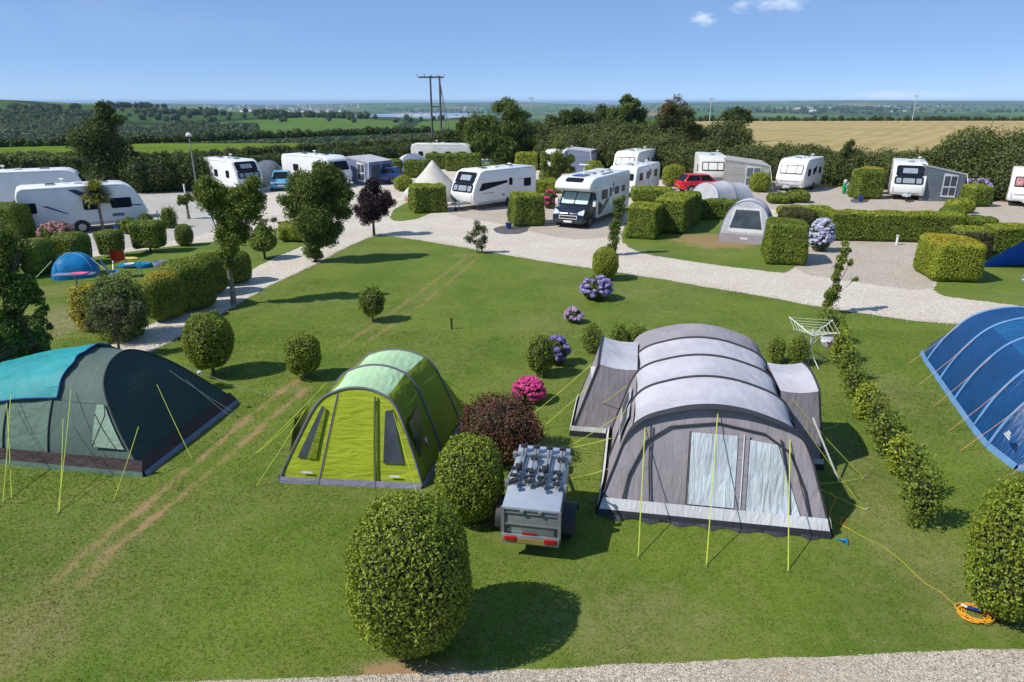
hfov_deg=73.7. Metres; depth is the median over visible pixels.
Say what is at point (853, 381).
row shrub
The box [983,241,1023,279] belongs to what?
ridge tent
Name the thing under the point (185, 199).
lollipop tree
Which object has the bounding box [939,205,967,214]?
clipped hedge
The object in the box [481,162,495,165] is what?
grass verge
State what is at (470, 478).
round shrub
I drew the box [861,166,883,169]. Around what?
clipped hedge
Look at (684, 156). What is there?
hedgerow
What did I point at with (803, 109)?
distant trees
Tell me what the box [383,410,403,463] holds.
window
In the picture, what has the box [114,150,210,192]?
tall hedge
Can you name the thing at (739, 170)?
caravan awning
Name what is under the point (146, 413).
tunnel tent
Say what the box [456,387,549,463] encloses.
red leaved shrub
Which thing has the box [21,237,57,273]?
clipped hedge
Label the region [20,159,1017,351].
gravel road
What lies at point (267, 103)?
sea
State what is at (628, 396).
side window
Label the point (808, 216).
clipped hedge
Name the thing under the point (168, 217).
leafy shrub
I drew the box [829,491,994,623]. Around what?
cable coil
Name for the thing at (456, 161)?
clipped hedge
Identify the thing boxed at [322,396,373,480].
door panel
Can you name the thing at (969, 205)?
clipped hedge
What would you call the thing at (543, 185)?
clipped hedge
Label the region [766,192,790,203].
clipped hedge
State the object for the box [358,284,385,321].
lollipop shrub
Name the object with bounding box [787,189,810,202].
clipped hedge
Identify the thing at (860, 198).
plant pot
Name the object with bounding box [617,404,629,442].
side window
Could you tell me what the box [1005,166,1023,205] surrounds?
caravan
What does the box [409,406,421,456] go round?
side window
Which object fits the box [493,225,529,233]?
slate bed
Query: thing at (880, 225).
clipped hedge
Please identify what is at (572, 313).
hydrangea
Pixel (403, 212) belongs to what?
grass verge
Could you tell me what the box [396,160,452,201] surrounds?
bell tent
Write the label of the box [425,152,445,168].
clipped hedge
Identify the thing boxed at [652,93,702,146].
dying tree
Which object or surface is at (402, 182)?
leafy shrub
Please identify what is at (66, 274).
table
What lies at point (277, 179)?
parked car
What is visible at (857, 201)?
slate bed
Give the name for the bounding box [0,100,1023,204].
ground
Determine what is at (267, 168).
awning tent
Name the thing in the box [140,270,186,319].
clipped hedge
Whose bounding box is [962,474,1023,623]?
round shrub
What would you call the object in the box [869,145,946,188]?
hedgerow
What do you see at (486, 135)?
leafy tree
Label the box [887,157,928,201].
caravan
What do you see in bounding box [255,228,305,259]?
grass verge
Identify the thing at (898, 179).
front window
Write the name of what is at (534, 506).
box trailer
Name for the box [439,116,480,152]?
leafy tree
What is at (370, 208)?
purple tree
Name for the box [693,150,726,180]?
caravan
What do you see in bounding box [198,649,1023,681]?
gravel path
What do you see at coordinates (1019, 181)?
front window
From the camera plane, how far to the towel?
26.63 m
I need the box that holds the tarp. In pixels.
[0,343,118,401]
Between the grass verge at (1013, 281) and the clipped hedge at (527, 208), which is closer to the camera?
the grass verge at (1013, 281)
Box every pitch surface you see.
[33,190,243,250]
[447,196,623,238]
[678,185,1023,222]
[794,239,934,289]
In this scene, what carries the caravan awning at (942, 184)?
on the pitch surface at (837, 199)
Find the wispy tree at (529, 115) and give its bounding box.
[522,110,531,122]
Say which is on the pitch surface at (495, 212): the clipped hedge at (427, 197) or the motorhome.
the motorhome
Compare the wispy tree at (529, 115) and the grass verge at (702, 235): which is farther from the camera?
the wispy tree at (529, 115)
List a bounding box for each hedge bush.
[64,281,95,330]
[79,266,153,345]
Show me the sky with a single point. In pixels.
(51, 50)
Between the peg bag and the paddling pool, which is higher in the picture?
the paddling pool
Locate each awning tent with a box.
[257,160,282,186]
[717,197,771,244]
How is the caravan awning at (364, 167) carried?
on the gravel road
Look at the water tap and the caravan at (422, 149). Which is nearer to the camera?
the water tap
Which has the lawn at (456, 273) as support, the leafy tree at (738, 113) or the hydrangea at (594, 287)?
the hydrangea at (594, 287)
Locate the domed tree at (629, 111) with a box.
[605,94,649,125]
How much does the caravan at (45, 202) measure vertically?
2.900 m
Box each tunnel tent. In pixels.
[0,345,270,514]
[693,180,753,198]
[906,306,1023,475]
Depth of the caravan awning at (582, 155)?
69.41 m
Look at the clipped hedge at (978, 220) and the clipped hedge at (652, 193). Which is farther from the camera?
the clipped hedge at (652, 193)
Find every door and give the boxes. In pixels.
[508,173,513,197]
[608,184,612,212]
[648,165,651,184]
[813,162,817,182]
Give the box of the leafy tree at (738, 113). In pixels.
[720,106,752,125]
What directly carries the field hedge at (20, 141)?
on the ground at (540, 112)
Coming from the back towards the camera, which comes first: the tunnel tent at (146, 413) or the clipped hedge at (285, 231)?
the clipped hedge at (285, 231)
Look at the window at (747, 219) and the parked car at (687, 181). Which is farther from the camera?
the parked car at (687, 181)
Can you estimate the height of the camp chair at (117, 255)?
0.916 m
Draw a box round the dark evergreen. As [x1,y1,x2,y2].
[62,99,140,181]
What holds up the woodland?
on the ground at (540, 112)
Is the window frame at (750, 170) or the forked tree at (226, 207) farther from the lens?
the window frame at (750, 170)
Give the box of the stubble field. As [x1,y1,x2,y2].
[659,121,1023,186]
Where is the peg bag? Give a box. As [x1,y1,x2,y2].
[821,332,833,347]
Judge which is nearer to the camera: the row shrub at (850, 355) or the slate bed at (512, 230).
the row shrub at (850, 355)
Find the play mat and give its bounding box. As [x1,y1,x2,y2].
[153,260,166,266]
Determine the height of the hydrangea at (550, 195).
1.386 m
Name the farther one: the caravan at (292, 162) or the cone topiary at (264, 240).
the caravan at (292, 162)
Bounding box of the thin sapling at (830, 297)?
[821,239,858,313]
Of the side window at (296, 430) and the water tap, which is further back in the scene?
the water tap
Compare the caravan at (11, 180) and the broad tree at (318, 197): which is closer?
the broad tree at (318, 197)
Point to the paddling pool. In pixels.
(145, 264)
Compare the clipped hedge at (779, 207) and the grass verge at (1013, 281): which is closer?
the grass verge at (1013, 281)
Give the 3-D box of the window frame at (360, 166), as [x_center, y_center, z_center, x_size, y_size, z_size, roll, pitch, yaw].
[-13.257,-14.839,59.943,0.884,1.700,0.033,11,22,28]
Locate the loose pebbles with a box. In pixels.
[149,235,996,681]
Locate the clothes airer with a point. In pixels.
(812, 334)
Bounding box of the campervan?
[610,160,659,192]
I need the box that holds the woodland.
[0,111,453,142]
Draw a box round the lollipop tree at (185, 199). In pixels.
[176,192,194,218]
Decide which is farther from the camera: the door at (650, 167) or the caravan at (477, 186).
the door at (650, 167)
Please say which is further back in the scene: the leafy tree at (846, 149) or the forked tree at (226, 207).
the leafy tree at (846, 149)
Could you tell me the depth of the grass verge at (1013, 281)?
27.27 m
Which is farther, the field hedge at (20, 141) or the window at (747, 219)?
the field hedge at (20, 141)
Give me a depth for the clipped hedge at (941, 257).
27.71 m
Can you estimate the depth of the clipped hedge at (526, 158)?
72.90 m
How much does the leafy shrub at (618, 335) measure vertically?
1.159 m
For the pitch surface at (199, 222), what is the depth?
44.26 m
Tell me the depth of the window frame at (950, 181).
50.04 m
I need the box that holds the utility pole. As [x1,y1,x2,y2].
[416,74,448,136]
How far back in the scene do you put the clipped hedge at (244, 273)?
27.51 m
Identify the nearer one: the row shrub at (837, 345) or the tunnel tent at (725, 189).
the row shrub at (837, 345)
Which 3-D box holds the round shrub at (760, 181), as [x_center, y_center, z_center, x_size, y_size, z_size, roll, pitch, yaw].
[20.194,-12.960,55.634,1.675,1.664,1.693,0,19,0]
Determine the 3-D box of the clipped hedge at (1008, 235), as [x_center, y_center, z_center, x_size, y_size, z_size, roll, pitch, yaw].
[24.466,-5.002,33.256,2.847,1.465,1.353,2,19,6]
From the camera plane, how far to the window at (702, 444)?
11.88 m
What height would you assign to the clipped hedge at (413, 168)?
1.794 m
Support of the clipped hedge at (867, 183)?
on the pitch surface at (837, 199)
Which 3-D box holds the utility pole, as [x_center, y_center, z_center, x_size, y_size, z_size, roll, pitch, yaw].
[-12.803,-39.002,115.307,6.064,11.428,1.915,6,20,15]
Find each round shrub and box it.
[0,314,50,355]
[181,309,234,375]
[283,332,322,377]
[342,489,473,659]
[434,432,504,522]
[538,169,557,178]
[592,246,618,277]
[662,164,685,186]
[748,171,770,191]
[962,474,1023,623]
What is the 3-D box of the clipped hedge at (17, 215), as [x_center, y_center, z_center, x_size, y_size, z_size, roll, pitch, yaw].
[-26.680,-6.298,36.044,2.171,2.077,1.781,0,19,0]
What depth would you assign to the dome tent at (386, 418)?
13.16 m
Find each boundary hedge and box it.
[0,151,92,177]
[1,149,76,154]
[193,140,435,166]
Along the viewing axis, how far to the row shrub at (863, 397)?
15.71 m
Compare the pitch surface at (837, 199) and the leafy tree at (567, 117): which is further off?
the leafy tree at (567, 117)
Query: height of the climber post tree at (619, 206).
2.962 m
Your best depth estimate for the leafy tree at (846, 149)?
58.60 m
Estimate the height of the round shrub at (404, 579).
2.381 m
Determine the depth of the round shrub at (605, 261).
27.81 m
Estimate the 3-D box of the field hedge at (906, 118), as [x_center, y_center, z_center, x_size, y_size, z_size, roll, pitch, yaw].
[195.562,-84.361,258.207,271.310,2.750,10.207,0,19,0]
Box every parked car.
[268,170,291,190]
[380,166,404,183]
[674,173,716,190]
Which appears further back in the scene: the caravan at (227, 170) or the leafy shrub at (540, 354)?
the caravan at (227, 170)
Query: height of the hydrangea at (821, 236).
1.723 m
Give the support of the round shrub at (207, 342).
on the lawn at (456, 273)
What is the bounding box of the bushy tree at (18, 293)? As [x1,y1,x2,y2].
[0,227,54,362]
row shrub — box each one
[809,302,852,341]
[828,324,854,362]
[836,336,861,384]
[839,358,870,400]
[849,374,884,422]
[864,390,892,435]
[865,407,905,458]
[881,430,915,474]
[893,442,930,501]
[899,453,951,529]
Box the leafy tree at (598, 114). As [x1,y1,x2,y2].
[576,103,609,126]
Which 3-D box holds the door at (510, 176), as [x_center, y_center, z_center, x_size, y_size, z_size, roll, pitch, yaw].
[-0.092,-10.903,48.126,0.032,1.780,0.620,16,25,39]
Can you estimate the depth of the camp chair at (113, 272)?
28.12 m
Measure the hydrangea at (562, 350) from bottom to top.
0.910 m
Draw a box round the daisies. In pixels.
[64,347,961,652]
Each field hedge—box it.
[0,125,430,146]
[695,115,1023,120]
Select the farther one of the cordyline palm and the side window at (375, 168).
the side window at (375, 168)
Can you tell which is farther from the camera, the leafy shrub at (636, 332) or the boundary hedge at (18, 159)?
the boundary hedge at (18, 159)
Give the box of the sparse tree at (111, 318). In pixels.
[82,296,146,348]
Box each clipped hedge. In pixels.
[0,201,36,240]
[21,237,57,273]
[50,231,92,257]
[92,229,124,254]
[126,219,166,251]
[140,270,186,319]
[158,256,216,311]
[191,252,228,292]
[232,250,252,282]
[278,219,301,240]
[389,158,401,169]
[403,159,427,177]
[407,182,447,213]
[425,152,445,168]
[445,152,481,170]
[509,191,545,226]
[514,151,537,169]
[536,177,562,193]
[625,201,663,238]
[630,185,672,201]
[655,190,697,233]
[685,190,701,223]
[700,198,741,218]
[760,216,809,264]
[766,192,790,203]
[776,204,805,213]
[778,207,816,227]
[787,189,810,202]
[804,204,833,218]
[824,209,967,241]
[847,168,885,198]
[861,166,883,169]
[913,232,986,281]
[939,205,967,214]
[944,198,975,212]
[947,225,995,258]
[958,183,994,206]
[965,214,998,226]
[983,222,1023,253]
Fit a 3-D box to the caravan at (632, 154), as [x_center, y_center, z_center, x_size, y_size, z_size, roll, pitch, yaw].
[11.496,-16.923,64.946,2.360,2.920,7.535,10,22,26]
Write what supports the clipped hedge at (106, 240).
on the lawn at (456, 273)
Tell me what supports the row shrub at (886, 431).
on the lawn at (456, 273)
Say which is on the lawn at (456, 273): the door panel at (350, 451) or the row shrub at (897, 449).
the row shrub at (897, 449)
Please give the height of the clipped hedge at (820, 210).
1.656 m
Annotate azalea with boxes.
[512,376,546,403]
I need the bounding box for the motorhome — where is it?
[553,164,629,227]
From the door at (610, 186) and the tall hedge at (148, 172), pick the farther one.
the tall hedge at (148, 172)
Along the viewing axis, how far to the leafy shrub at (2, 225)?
28.41 m
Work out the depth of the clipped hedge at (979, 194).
47.57 m
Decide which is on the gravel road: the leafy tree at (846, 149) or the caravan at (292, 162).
the caravan at (292, 162)
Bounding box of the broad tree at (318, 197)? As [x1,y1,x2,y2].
[275,158,356,261]
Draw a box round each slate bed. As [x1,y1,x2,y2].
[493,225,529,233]
[850,199,869,202]
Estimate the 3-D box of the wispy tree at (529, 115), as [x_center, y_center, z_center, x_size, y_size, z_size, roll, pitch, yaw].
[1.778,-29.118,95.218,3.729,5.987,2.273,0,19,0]
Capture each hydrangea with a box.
[35,221,74,238]
[543,189,557,208]
[548,334,570,365]
[563,305,584,322]
[579,275,613,300]
[808,217,835,251]
[965,178,993,186]
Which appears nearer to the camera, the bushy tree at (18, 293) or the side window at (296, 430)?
the side window at (296, 430)
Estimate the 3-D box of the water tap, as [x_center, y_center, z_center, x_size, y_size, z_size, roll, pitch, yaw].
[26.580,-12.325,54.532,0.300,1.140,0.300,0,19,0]
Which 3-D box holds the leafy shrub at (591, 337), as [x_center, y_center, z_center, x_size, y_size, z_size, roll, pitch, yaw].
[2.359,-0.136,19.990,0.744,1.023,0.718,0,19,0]
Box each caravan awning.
[345,154,393,184]
[568,147,598,172]
[723,155,772,190]
[919,164,967,200]
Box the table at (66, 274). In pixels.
[52,272,96,288]
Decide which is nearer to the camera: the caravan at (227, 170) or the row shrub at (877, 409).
the row shrub at (877, 409)
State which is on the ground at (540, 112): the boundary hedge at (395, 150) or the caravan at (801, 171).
the boundary hedge at (395, 150)
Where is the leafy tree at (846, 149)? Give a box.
[832,138,861,175]
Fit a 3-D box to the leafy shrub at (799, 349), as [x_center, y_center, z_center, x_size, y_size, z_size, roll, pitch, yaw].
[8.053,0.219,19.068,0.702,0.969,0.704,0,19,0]
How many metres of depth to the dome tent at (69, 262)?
28.42 m
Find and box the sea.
[62,102,682,104]
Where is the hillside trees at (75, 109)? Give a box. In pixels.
[0,100,443,122]
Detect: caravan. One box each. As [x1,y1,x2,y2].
[0,165,84,201]
[15,178,160,231]
[203,154,262,187]
[281,150,353,185]
[411,140,485,166]
[448,163,535,210]
[546,146,572,166]
[613,146,655,165]
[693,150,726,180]
[775,154,823,192]
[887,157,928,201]
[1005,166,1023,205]
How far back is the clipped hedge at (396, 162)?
66.29 m
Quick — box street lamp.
[186,133,196,182]
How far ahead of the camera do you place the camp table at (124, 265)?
28.57 m
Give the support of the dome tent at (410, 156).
on the gravel road
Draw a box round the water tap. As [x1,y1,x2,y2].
[842,179,847,193]
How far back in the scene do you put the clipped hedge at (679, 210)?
38.01 m
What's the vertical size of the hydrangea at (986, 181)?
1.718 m
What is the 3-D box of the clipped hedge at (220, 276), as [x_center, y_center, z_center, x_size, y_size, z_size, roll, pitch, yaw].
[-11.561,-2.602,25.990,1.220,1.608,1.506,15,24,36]
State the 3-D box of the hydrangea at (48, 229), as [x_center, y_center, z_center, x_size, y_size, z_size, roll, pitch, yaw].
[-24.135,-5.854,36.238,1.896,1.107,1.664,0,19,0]
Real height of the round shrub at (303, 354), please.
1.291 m
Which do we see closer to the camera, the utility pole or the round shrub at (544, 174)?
the round shrub at (544, 174)
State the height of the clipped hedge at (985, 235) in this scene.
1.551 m
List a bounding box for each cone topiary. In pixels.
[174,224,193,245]
[248,222,277,258]
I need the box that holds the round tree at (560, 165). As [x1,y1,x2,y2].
[539,139,575,177]
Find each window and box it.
[28,203,36,213]
[83,200,97,209]
[110,197,131,207]
[237,164,260,178]
[290,401,309,450]
[293,164,298,170]
[297,406,326,457]
[331,161,348,169]
[371,165,379,178]
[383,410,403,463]
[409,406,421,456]
[452,174,472,192]
[524,177,530,185]
[602,189,607,199]
[615,157,634,164]
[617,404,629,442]
[620,386,631,421]
[687,432,737,507]
[702,162,723,170]
[730,209,761,229]
[745,440,799,515]
[779,164,803,174]
[894,168,923,184]
[1014,176,1023,186]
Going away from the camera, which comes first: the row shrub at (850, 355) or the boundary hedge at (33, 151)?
the row shrub at (850, 355)
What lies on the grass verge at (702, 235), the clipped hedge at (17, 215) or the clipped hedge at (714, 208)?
the clipped hedge at (714, 208)
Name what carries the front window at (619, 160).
in the caravan at (632, 154)
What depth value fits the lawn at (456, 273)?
11.69 m
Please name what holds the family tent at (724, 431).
on the lawn at (456, 273)
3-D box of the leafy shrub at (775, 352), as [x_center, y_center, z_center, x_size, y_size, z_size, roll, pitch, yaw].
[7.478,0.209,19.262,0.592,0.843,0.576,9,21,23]
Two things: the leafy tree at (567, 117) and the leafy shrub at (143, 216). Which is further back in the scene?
the leafy tree at (567, 117)
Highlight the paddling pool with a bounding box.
[134,262,152,267]
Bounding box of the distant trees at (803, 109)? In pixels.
[171,103,1023,120]
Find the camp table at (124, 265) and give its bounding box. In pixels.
[116,263,142,276]
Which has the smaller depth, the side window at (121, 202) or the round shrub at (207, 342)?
the round shrub at (207, 342)
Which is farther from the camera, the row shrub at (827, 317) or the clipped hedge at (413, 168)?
the clipped hedge at (413, 168)
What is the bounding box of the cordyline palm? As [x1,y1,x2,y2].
[79,178,113,229]
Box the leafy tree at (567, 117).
[544,107,584,127]
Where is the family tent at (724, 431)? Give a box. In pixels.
[534,323,868,570]
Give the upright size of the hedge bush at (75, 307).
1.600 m
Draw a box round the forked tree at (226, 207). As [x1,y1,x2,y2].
[189,174,267,304]
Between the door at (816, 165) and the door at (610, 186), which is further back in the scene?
the door at (816, 165)
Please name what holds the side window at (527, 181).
in the caravan at (477, 186)
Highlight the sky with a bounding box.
[0,0,1023,101]
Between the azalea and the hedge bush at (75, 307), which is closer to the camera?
the azalea
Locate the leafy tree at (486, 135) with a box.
[462,96,542,164]
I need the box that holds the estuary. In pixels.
[355,113,485,118]
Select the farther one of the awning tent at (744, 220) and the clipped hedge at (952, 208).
the clipped hedge at (952, 208)
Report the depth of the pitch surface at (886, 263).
30.97 m
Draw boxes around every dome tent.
[41,252,113,280]
[252,349,470,491]
[399,153,428,170]
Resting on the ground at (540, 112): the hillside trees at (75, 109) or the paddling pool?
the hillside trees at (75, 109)
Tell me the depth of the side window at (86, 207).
38.34 m
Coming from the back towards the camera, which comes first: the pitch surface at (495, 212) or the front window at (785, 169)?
the front window at (785, 169)
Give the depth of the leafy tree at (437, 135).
91.89 m
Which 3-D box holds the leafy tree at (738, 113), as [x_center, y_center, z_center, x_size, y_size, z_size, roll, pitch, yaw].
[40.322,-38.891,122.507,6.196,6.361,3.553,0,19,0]
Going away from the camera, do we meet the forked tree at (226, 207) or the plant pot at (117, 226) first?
the forked tree at (226, 207)
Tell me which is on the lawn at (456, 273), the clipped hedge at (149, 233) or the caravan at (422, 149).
the clipped hedge at (149, 233)
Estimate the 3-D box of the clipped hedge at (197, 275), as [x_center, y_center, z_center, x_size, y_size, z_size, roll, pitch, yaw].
[-11.430,-2.008,24.114,1.495,1.793,1.611,15,24,36]
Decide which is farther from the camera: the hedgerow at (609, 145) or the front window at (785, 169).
the hedgerow at (609, 145)
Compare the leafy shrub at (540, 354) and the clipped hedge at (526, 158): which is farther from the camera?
the clipped hedge at (526, 158)
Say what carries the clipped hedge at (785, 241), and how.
on the grass verge at (702, 235)
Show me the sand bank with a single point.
(418, 115)
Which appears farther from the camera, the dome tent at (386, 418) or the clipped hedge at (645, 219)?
the clipped hedge at (645, 219)
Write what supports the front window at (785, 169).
in the caravan at (801, 171)
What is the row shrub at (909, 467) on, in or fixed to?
on the lawn at (456, 273)
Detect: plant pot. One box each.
[113,220,120,229]
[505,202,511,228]
[858,195,863,201]
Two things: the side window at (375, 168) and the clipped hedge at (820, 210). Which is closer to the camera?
the clipped hedge at (820, 210)
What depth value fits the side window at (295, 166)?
60.18 m
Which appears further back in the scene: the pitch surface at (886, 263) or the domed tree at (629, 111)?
the domed tree at (629, 111)
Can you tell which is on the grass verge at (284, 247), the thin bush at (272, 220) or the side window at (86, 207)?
the thin bush at (272, 220)
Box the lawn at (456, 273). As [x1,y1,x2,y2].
[0,235,1023,681]
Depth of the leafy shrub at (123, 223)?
37.77 m
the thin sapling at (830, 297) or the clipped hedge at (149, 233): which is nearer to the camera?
the thin sapling at (830, 297)
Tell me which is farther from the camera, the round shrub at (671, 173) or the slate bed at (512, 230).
the round shrub at (671, 173)
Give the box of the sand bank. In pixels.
[395,114,438,115]
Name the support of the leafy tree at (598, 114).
on the ground at (540, 112)
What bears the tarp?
on the tunnel tent at (146, 413)
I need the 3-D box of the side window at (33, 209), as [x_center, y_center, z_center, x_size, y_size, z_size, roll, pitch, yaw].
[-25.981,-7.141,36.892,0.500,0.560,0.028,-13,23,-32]
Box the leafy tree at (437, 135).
[427,130,441,142]
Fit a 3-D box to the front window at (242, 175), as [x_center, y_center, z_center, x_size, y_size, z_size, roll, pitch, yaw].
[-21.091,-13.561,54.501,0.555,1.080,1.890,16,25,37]
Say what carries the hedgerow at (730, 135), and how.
on the ground at (540, 112)
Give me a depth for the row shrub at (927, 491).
11.62 m
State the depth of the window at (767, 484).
11.73 m
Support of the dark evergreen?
on the pitch surface at (199, 222)
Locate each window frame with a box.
[356,162,365,181]
[744,165,761,185]
[940,173,958,197]
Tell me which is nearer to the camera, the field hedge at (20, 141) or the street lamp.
the street lamp
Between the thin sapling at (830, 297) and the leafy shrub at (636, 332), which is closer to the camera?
the leafy shrub at (636, 332)
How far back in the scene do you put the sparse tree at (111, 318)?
19.39 m
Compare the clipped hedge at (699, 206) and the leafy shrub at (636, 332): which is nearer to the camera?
the leafy shrub at (636, 332)
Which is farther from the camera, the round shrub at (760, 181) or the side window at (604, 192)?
the round shrub at (760, 181)
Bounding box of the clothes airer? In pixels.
[789,317,840,368]
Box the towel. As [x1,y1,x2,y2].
[70,272,89,274]
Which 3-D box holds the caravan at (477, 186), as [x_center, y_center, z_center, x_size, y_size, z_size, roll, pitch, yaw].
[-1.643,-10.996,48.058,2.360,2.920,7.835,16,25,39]
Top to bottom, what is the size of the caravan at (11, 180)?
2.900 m
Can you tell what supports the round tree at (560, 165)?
on the gravel road
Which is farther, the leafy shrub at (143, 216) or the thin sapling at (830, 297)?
the leafy shrub at (143, 216)
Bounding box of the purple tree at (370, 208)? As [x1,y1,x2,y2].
[353,177,397,235]
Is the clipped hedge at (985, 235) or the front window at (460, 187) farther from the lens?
the front window at (460, 187)
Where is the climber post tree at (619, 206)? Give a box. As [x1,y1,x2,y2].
[604,194,628,250]
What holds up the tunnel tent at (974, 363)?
on the lawn at (456, 273)
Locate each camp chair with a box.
[100,259,118,278]
[108,249,126,268]
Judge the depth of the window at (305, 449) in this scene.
13.14 m
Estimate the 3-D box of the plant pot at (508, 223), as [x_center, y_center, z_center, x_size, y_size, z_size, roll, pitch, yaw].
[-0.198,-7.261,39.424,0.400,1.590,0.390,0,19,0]
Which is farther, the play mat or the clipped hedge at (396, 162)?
the clipped hedge at (396, 162)
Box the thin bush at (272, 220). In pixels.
[262,216,280,237]
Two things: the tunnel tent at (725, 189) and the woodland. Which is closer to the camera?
the tunnel tent at (725, 189)
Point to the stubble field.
(895, 135)
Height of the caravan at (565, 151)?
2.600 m
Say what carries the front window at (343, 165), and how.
in the caravan at (292, 162)
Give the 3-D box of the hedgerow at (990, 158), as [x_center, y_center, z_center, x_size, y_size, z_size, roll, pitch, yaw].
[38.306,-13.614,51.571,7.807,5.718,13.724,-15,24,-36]
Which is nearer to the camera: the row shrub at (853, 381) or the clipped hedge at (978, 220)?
the row shrub at (853, 381)
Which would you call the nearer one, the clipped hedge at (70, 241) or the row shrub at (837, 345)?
the row shrub at (837, 345)
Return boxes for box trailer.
[495,442,578,547]
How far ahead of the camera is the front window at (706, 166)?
57.93 m
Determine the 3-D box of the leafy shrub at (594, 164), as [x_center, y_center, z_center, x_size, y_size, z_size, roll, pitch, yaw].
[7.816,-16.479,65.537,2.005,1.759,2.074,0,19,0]
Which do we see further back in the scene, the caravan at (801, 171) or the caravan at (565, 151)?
the caravan at (565, 151)
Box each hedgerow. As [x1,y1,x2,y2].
[516,117,755,150]
[525,127,691,175]
[660,137,894,188]
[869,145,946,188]
[928,121,1023,201]
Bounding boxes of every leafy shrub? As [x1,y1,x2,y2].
[0,220,24,273]
[119,216,134,233]
[138,213,153,219]
[160,204,178,228]
[393,174,412,190]
[526,333,554,376]
[580,321,603,353]
[583,160,603,170]
[608,316,628,341]
[626,320,647,341]
[767,335,788,362]
[787,333,811,363]
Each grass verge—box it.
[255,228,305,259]
[390,202,447,220]
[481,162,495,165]
[621,218,809,272]
[933,253,1023,305]

